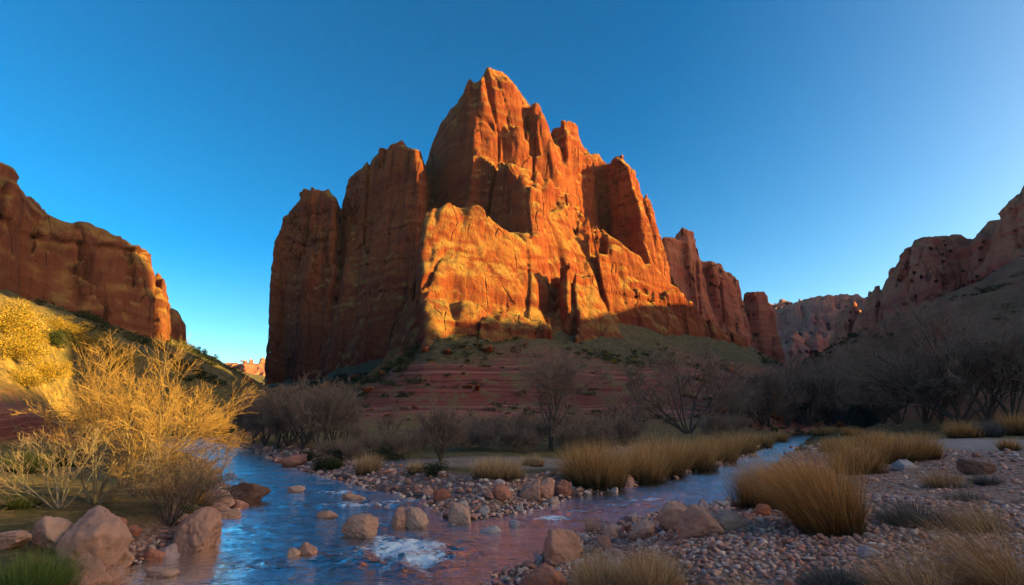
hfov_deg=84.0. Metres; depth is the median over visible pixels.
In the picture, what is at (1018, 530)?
cobble
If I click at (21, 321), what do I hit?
bush
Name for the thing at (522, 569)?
cobble
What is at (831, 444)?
grass clump
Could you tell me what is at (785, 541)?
cobble
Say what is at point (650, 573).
grass clump
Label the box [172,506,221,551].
boulder
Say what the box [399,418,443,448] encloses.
brush
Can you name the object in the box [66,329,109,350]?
bush
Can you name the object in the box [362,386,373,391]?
fallen rock
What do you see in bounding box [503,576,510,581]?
cobble
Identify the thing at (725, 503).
cobble
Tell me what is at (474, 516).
cobble
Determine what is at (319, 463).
bush
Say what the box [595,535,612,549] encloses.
cobble
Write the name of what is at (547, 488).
boulder
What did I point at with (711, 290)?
sandstone fins
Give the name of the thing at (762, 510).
boulder
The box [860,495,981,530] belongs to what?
sage cushion
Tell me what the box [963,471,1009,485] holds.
sage cushion
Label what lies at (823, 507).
grass clump
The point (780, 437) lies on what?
grass clump
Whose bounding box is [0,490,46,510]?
grass tuft
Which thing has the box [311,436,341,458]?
brush
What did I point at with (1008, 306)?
shrub
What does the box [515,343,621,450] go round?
bare tree
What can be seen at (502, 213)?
butte
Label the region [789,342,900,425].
bare tree
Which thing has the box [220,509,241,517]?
boulder
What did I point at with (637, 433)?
brush
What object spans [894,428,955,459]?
grass clump
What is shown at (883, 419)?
bare tree
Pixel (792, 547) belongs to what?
cobble
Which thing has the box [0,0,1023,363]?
sky
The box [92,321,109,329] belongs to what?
shrub
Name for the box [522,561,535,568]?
cobble
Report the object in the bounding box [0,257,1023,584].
ground
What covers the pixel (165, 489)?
grass tuft
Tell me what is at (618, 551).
cobble
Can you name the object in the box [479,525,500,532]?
boulder
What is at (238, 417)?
bare tree
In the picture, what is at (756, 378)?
bare tree
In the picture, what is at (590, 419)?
brush
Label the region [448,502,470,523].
boulder
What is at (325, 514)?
boulder
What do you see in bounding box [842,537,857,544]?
cobble
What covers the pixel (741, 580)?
grass clump
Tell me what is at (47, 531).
boulder
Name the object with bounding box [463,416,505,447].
brush
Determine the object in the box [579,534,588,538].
cobble
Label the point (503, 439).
brush
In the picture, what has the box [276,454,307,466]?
boulder
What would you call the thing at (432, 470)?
bush
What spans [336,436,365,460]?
brush
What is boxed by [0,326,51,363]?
bush
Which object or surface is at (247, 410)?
bare tree
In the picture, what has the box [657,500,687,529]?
boulder
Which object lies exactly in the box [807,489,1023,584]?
grass clump
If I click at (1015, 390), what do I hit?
bare tree
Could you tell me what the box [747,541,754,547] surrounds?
cobble
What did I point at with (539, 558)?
cobble
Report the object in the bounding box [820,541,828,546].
cobble
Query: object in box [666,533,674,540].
cobble
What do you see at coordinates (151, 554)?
boulder
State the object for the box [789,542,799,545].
cobble
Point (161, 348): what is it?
shrub
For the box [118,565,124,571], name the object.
cobble
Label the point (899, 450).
grass clump
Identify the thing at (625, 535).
cobble
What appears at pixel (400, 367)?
shrub
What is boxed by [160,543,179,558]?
cobble
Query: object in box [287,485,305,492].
boulder
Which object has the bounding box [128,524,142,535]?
boulder
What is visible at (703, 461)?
grass clump
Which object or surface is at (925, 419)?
bare tree
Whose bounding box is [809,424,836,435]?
grass clump
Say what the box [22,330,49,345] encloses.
bush
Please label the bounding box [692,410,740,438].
brush
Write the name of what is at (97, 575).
boulder
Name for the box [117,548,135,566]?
boulder
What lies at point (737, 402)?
bare tree
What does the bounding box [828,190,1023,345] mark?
canyon cliff
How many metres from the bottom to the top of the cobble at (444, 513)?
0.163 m
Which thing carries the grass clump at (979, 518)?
on the ground
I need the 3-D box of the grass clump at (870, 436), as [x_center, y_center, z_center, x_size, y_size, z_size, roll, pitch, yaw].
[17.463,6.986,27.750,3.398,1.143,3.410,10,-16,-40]
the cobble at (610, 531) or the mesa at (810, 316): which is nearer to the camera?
the cobble at (610, 531)
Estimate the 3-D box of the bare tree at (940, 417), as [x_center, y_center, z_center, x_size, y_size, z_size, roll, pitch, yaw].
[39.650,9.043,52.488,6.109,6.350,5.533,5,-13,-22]
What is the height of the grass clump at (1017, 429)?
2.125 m
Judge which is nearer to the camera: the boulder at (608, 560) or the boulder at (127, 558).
the boulder at (608, 560)
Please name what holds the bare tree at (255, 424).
on the ground
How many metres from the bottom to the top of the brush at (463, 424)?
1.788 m
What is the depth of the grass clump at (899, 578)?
5.02 m
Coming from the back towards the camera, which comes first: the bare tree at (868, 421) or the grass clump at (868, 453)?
the bare tree at (868, 421)
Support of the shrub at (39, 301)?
on the ground
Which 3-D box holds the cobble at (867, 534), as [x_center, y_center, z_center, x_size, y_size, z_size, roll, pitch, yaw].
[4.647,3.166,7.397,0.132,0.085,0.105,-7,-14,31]
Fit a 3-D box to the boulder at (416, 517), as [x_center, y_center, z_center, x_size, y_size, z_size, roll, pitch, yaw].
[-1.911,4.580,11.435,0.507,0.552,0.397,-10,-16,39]
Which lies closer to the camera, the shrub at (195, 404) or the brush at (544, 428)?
the brush at (544, 428)
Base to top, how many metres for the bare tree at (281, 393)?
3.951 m
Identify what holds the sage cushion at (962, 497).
on the ground
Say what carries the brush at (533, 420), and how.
on the ground
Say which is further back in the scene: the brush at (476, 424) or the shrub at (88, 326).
the shrub at (88, 326)
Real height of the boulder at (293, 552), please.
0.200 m
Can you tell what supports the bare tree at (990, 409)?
on the ground
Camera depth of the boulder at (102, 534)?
7.65 m
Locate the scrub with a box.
[25,269,1023,440]
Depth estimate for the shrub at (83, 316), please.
60.38 m
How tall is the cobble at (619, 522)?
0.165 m
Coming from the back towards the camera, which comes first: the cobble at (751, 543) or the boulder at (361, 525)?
the boulder at (361, 525)
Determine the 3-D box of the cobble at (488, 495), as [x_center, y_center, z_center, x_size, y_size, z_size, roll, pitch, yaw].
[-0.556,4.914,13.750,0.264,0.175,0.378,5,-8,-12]
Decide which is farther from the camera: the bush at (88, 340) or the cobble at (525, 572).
the bush at (88, 340)
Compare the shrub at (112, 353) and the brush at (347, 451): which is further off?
the shrub at (112, 353)
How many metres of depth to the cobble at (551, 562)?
8.27 m
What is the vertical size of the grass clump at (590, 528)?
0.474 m
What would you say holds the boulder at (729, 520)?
on the ground
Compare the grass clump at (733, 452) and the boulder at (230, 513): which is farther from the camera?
the grass clump at (733, 452)
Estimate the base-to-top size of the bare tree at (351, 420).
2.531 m
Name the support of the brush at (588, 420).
on the ground
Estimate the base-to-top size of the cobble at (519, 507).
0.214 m
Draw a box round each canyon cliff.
[0,162,186,343]
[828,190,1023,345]
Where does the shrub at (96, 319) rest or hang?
on the ground
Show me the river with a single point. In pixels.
(254, 543)
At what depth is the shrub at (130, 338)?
73.47 m
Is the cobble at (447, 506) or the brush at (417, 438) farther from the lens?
the brush at (417, 438)
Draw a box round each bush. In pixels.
[0,296,51,337]
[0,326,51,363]
[9,364,50,386]
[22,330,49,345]
[32,358,79,378]
[42,328,81,347]
[45,313,92,334]
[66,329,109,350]
[106,342,145,364]
[300,449,322,461]
[309,455,337,470]
[325,446,364,460]
[367,445,410,461]
[401,460,456,477]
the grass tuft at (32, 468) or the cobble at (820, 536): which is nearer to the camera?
the cobble at (820, 536)
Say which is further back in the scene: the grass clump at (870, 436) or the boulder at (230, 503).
the grass clump at (870, 436)
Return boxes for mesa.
[224,357,264,375]
[769,291,871,336]
[780,329,832,366]
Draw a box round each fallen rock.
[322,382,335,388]
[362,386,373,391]
[420,346,429,352]
[441,348,450,353]
[462,384,472,388]
[479,344,492,352]
[684,392,696,398]
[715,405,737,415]
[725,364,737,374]
[770,412,781,419]
[834,420,845,427]
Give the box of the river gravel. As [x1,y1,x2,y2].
[127,442,1023,584]
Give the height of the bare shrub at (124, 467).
2.129 m
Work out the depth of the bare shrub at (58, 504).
10.05 m
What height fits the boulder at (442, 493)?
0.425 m
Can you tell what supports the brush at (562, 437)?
on the ground
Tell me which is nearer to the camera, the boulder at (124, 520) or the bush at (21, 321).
the boulder at (124, 520)
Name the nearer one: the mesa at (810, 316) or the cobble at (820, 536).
the cobble at (820, 536)
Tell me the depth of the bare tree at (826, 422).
84.54 m
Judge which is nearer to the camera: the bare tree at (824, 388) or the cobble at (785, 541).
the cobble at (785, 541)
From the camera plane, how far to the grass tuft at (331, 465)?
22.13 m
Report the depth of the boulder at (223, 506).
12.75 m
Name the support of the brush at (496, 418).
on the ground
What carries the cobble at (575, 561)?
on the ground
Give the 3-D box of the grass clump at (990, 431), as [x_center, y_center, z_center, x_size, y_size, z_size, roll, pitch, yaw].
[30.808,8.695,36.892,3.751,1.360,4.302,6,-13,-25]
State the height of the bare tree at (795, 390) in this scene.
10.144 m
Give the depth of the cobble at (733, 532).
7.68 m
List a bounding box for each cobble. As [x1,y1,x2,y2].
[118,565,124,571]
[157,542,165,547]
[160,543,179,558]
[232,499,248,508]
[421,486,433,495]
[438,471,445,476]
[442,511,447,517]
[444,503,450,508]
[458,500,468,506]
[464,487,471,491]
[471,513,477,519]
[478,505,489,515]
[483,492,493,498]
[492,479,504,485]
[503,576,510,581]
[515,504,523,510]
[518,566,528,573]
[519,577,524,584]
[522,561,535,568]
[522,569,531,576]
[536,555,543,561]
[543,558,557,566]
[546,496,560,503]
[572,559,583,566]
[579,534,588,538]
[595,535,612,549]
[602,526,617,537]
[608,524,621,531]
[610,487,617,491]
[610,548,625,556]
[616,520,624,524]
[620,515,636,522]
[621,533,629,537]
[622,522,631,531]
[624,477,633,485]
[634,538,646,547]
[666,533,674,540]
[672,539,682,545]
[698,498,708,507]
[714,501,731,505]
[730,530,737,534]
[737,528,745,532]
[745,535,755,541]
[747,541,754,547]
[781,538,793,544]
[788,545,796,549]
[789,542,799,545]
[816,533,828,541]
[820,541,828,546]
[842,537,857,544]
[863,532,874,538]
[870,528,879,533]
[918,532,928,539]
[961,502,972,508]
[972,452,981,456]
[980,493,990,498]
[1010,500,1020,504]
[1014,528,1023,533]
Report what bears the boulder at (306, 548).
in the river
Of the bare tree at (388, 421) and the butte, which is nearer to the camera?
the bare tree at (388, 421)
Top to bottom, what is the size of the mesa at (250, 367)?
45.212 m
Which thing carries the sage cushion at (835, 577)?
on the ground
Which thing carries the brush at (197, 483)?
on the ground
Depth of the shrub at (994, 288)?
100.15 m
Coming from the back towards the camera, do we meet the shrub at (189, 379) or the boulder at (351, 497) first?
the shrub at (189, 379)
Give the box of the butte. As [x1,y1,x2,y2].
[264,67,748,384]
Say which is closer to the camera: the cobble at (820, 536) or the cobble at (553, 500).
the cobble at (820, 536)
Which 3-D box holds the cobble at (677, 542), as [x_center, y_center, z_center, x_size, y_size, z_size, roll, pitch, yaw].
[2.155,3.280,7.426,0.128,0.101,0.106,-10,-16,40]
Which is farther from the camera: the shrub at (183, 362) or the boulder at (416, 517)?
the shrub at (183, 362)
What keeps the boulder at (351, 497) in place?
in the river
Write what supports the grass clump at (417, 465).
on the ground
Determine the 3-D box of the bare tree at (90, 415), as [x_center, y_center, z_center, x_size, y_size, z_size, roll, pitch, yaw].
[-7.201,2.413,11.239,4.770,3.971,2.954,-5,-13,21]
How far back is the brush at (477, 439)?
25.96 m
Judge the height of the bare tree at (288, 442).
4.803 m
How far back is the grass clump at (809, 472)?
15.53 m
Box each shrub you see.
[0,419,114,510]
[34,297,57,308]
[66,397,199,496]
[75,311,101,318]
[79,311,92,319]
[81,323,94,330]
[91,315,103,322]
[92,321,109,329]
[102,348,124,358]
[109,363,126,371]
[121,334,137,339]
[138,339,159,346]
[139,334,152,342]
[151,342,166,350]
[176,361,192,369]
[181,373,194,381]
[189,399,203,408]
[191,369,208,378]
[391,364,409,371]
[408,340,421,348]
[987,285,1002,290]
[1001,303,1015,309]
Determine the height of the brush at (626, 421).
2.153 m
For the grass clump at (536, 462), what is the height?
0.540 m
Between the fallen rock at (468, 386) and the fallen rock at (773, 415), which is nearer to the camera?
the fallen rock at (468, 386)
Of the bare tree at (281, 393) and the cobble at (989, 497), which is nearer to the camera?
the cobble at (989, 497)
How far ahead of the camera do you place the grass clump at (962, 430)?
34.65 m
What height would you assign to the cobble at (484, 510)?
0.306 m
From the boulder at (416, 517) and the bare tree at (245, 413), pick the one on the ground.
the bare tree at (245, 413)
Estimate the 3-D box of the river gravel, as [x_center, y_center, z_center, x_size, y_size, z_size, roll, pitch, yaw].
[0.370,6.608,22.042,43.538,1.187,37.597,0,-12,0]
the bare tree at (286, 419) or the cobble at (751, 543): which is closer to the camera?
the cobble at (751, 543)
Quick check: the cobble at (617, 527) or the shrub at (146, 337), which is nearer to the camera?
the cobble at (617, 527)
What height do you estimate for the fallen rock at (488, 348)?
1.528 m
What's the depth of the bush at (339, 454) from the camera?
24.15 m
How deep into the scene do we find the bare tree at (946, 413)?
52.37 m
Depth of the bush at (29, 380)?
30.54 m
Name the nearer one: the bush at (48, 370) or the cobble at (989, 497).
the cobble at (989, 497)
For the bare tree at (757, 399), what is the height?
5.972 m
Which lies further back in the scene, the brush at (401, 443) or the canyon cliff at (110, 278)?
the canyon cliff at (110, 278)
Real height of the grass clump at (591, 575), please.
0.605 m
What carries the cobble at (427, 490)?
on the ground
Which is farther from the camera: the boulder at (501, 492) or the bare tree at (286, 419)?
the bare tree at (286, 419)
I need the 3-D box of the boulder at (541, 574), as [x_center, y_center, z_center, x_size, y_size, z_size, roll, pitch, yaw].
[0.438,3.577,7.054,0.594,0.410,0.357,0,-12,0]
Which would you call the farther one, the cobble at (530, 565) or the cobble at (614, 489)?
the cobble at (614, 489)
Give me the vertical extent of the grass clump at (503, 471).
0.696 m
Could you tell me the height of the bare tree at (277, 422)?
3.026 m
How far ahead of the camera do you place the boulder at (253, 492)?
14.63 m
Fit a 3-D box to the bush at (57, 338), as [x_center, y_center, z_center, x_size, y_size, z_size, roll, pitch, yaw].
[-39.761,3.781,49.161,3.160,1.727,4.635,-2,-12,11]
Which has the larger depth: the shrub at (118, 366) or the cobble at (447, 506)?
the shrub at (118, 366)
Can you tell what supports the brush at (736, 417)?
on the ground
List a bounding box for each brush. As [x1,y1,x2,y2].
[109,431,249,527]
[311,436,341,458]
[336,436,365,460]
[357,427,392,455]
[386,430,412,454]
[398,427,423,452]
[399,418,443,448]
[442,414,471,445]
[451,423,484,450]
[462,409,508,442]
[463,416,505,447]
[472,418,523,450]
[487,410,536,447]
[503,423,544,452]
[517,406,547,444]
[534,408,586,444]
[547,418,587,450]
[563,408,602,447]
[568,411,617,440]
[572,417,619,450]
[593,408,635,445]
[608,415,648,444]
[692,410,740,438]
[708,406,753,434]
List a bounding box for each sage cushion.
[788,559,878,584]
[803,548,829,556]
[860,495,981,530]
[937,486,994,501]
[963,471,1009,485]
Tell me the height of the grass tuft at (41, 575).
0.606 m
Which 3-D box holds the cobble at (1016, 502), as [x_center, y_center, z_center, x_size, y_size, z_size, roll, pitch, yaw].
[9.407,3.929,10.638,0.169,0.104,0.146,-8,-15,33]
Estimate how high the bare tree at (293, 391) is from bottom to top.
4.529 m
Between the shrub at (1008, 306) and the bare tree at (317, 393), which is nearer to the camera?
the bare tree at (317, 393)
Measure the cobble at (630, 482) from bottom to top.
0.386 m
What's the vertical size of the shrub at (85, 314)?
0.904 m
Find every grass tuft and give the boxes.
[0,445,57,474]
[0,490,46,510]
[0,541,106,584]
[30,443,90,466]
[146,477,184,495]
[177,501,207,513]
[186,488,218,505]
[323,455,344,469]
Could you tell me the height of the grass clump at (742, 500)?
1.110 m
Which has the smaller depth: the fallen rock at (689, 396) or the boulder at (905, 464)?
the boulder at (905, 464)
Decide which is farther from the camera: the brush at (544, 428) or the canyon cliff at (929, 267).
the canyon cliff at (929, 267)
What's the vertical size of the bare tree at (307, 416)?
3.962 m
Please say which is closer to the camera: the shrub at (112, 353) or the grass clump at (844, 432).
the grass clump at (844, 432)
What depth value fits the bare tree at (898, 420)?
57.01 m
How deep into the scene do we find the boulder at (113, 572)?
7.62 m
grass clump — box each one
[338,449,388,474]
[400,457,426,473]
[461,454,527,479]
[519,453,547,466]
[540,433,659,490]
[546,540,638,584]
[578,511,609,533]
[596,540,711,584]
[606,439,677,483]
[622,431,701,477]
[648,433,912,542]
[668,434,734,471]
[671,448,811,509]
[688,429,766,463]
[722,570,763,584]
[725,429,767,454]
[748,430,784,447]
[766,430,790,441]
[785,460,837,483]
[803,532,979,584]
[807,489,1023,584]
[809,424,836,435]
[812,434,896,474]
[814,434,862,452]
[835,425,862,435]
[846,426,900,447]
[855,429,936,463]
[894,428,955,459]
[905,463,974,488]
[909,482,1021,534]
[937,419,986,437]
[965,416,1011,436]
[986,408,1023,435]
[990,436,1023,450]
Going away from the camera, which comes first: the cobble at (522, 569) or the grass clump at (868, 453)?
the cobble at (522, 569)
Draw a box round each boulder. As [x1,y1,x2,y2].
[0,530,31,549]
[32,516,72,553]
[52,553,111,584]
[55,505,131,568]
[106,564,119,583]
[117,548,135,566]
[120,517,126,525]
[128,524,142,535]
[142,548,165,559]
[144,567,179,577]
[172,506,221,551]
[206,501,230,510]
[214,490,234,506]
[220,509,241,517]
[228,482,270,502]
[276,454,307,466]
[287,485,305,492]
[287,547,300,556]
[298,542,317,554]
[316,510,337,518]
[341,513,378,537]
[342,494,365,499]
[391,506,410,528]
[406,506,428,528]
[434,487,451,501]
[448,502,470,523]
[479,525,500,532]
[491,484,511,500]
[509,520,518,526]
[519,479,540,501]
[523,563,566,584]
[540,477,554,499]
[543,527,582,566]
[554,480,571,495]
[605,558,620,573]
[629,519,654,539]
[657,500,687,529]
[676,504,724,539]
[715,510,748,530]
[753,504,770,514]
[855,545,884,558]
[889,459,918,470]
[956,458,996,474]
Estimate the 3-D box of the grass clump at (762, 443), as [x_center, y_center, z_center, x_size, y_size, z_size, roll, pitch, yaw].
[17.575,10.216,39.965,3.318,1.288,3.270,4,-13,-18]
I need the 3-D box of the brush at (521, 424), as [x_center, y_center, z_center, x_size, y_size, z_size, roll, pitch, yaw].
[0.233,6.549,27.199,2.896,1.856,2.001,-12,-17,43]
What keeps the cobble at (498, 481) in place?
on the ground
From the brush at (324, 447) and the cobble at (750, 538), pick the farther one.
the brush at (324, 447)
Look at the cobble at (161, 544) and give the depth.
9.34 m
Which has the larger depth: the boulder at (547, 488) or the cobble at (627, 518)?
the boulder at (547, 488)
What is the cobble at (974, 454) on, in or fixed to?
on the ground
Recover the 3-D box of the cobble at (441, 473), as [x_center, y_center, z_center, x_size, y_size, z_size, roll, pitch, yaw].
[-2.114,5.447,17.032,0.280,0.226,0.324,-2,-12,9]
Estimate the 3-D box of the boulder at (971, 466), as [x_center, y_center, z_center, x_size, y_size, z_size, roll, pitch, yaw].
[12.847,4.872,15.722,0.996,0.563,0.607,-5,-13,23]
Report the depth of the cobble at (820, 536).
7.25 m
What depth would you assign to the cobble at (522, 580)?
7.18 m
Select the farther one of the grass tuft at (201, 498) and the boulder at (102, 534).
the grass tuft at (201, 498)
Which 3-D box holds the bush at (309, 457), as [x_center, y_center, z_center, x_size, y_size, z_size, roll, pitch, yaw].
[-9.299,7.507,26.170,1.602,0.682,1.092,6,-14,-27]
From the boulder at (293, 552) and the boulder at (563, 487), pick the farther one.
the boulder at (563, 487)
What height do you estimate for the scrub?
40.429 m
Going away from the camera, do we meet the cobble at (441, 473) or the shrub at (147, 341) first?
the cobble at (441, 473)
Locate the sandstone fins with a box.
[662,227,784,364]
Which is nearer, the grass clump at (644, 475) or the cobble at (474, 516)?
the cobble at (474, 516)
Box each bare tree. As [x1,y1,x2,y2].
[8,318,263,517]
[223,395,254,441]
[236,389,283,439]
[238,386,272,443]
[238,403,280,445]
[247,373,346,443]
[252,397,300,448]
[253,369,355,446]
[262,381,308,440]
[271,381,361,448]
[284,376,363,448]
[298,382,366,446]
[323,402,367,443]
[371,404,402,439]
[410,398,471,461]
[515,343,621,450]
[602,394,653,441]
[621,338,763,433]
[701,366,789,424]
[717,384,758,425]
[728,379,767,427]
[741,365,805,426]
[752,356,825,426]
[761,351,835,424]
[773,357,860,426]
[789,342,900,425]
[795,352,865,426]
[815,370,857,424]
[819,280,1023,423]
[837,339,937,423]
[837,360,913,423]
[846,350,907,424]
[882,316,1023,421]
[885,352,967,423]
[900,357,977,423]
[929,300,1023,418]
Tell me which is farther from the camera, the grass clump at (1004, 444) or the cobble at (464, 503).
the grass clump at (1004, 444)
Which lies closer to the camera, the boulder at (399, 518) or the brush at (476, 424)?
the boulder at (399, 518)
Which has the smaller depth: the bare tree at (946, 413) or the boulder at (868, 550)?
the boulder at (868, 550)
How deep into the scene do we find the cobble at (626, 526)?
10.25 m
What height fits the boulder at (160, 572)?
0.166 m
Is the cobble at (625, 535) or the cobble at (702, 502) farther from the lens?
the cobble at (702, 502)
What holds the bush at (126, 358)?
on the ground
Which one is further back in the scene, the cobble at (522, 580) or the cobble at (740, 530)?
the cobble at (740, 530)
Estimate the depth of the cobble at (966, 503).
9.62 m
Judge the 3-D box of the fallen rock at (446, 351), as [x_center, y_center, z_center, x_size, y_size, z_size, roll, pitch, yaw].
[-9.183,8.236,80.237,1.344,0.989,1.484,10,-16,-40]
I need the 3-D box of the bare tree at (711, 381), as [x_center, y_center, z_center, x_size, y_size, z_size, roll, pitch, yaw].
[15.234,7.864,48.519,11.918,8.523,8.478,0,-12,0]
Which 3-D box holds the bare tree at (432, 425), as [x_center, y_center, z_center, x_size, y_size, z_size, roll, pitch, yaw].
[-2.608,5.067,20.892,2.290,2.380,2.074,2,-12,-9]
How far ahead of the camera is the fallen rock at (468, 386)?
69.27 m
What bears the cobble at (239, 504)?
on the ground
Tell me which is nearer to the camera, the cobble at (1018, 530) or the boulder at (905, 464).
the cobble at (1018, 530)
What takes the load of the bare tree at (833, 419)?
on the ground
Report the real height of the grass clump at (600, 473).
1.770 m
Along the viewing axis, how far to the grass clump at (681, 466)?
20.72 m
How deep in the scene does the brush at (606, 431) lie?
25.59 m
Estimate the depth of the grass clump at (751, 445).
32.13 m
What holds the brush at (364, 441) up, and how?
on the ground
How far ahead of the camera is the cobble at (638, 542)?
8.44 m
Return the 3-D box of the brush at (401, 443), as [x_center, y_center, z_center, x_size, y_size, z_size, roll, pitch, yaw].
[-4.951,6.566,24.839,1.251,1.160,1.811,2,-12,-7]
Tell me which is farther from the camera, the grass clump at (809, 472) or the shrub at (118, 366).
the shrub at (118, 366)
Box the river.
[115,433,811,584]
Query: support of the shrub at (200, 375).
on the ground
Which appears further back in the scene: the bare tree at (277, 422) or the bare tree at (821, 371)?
the bare tree at (821, 371)
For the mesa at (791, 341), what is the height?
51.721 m
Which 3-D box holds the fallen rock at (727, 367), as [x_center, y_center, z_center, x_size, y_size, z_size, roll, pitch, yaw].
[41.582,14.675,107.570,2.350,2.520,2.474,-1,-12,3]
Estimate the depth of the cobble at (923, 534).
7.25 m
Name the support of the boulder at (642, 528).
on the ground
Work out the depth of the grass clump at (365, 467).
20.18 m
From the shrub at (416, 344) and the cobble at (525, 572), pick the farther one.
the shrub at (416, 344)
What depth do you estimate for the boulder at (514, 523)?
11.52 m
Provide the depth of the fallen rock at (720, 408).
69.81 m
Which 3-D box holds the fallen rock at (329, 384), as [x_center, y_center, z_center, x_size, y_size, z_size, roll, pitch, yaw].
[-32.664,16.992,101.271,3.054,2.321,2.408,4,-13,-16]
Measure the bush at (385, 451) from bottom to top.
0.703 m
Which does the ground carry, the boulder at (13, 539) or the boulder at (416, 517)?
the boulder at (13, 539)
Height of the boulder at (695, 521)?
0.569 m
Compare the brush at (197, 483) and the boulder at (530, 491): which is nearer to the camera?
the brush at (197, 483)
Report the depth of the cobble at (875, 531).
7.59 m
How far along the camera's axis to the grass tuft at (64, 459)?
18.67 m
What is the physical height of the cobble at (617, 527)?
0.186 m
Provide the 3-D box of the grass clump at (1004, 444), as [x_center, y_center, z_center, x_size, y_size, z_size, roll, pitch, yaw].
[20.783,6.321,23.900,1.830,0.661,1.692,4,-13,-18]
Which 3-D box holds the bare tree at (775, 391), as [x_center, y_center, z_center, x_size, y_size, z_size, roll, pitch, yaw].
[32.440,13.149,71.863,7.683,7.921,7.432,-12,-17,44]
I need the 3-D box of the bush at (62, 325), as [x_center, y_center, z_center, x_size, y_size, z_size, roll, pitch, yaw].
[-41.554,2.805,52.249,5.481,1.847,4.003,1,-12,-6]
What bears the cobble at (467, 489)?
on the ground
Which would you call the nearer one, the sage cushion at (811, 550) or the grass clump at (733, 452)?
the sage cushion at (811, 550)
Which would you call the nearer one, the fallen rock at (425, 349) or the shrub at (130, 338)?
the shrub at (130, 338)
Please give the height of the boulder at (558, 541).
0.692 m
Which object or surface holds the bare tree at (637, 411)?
on the ground
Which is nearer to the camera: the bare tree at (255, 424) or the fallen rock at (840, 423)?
the bare tree at (255, 424)

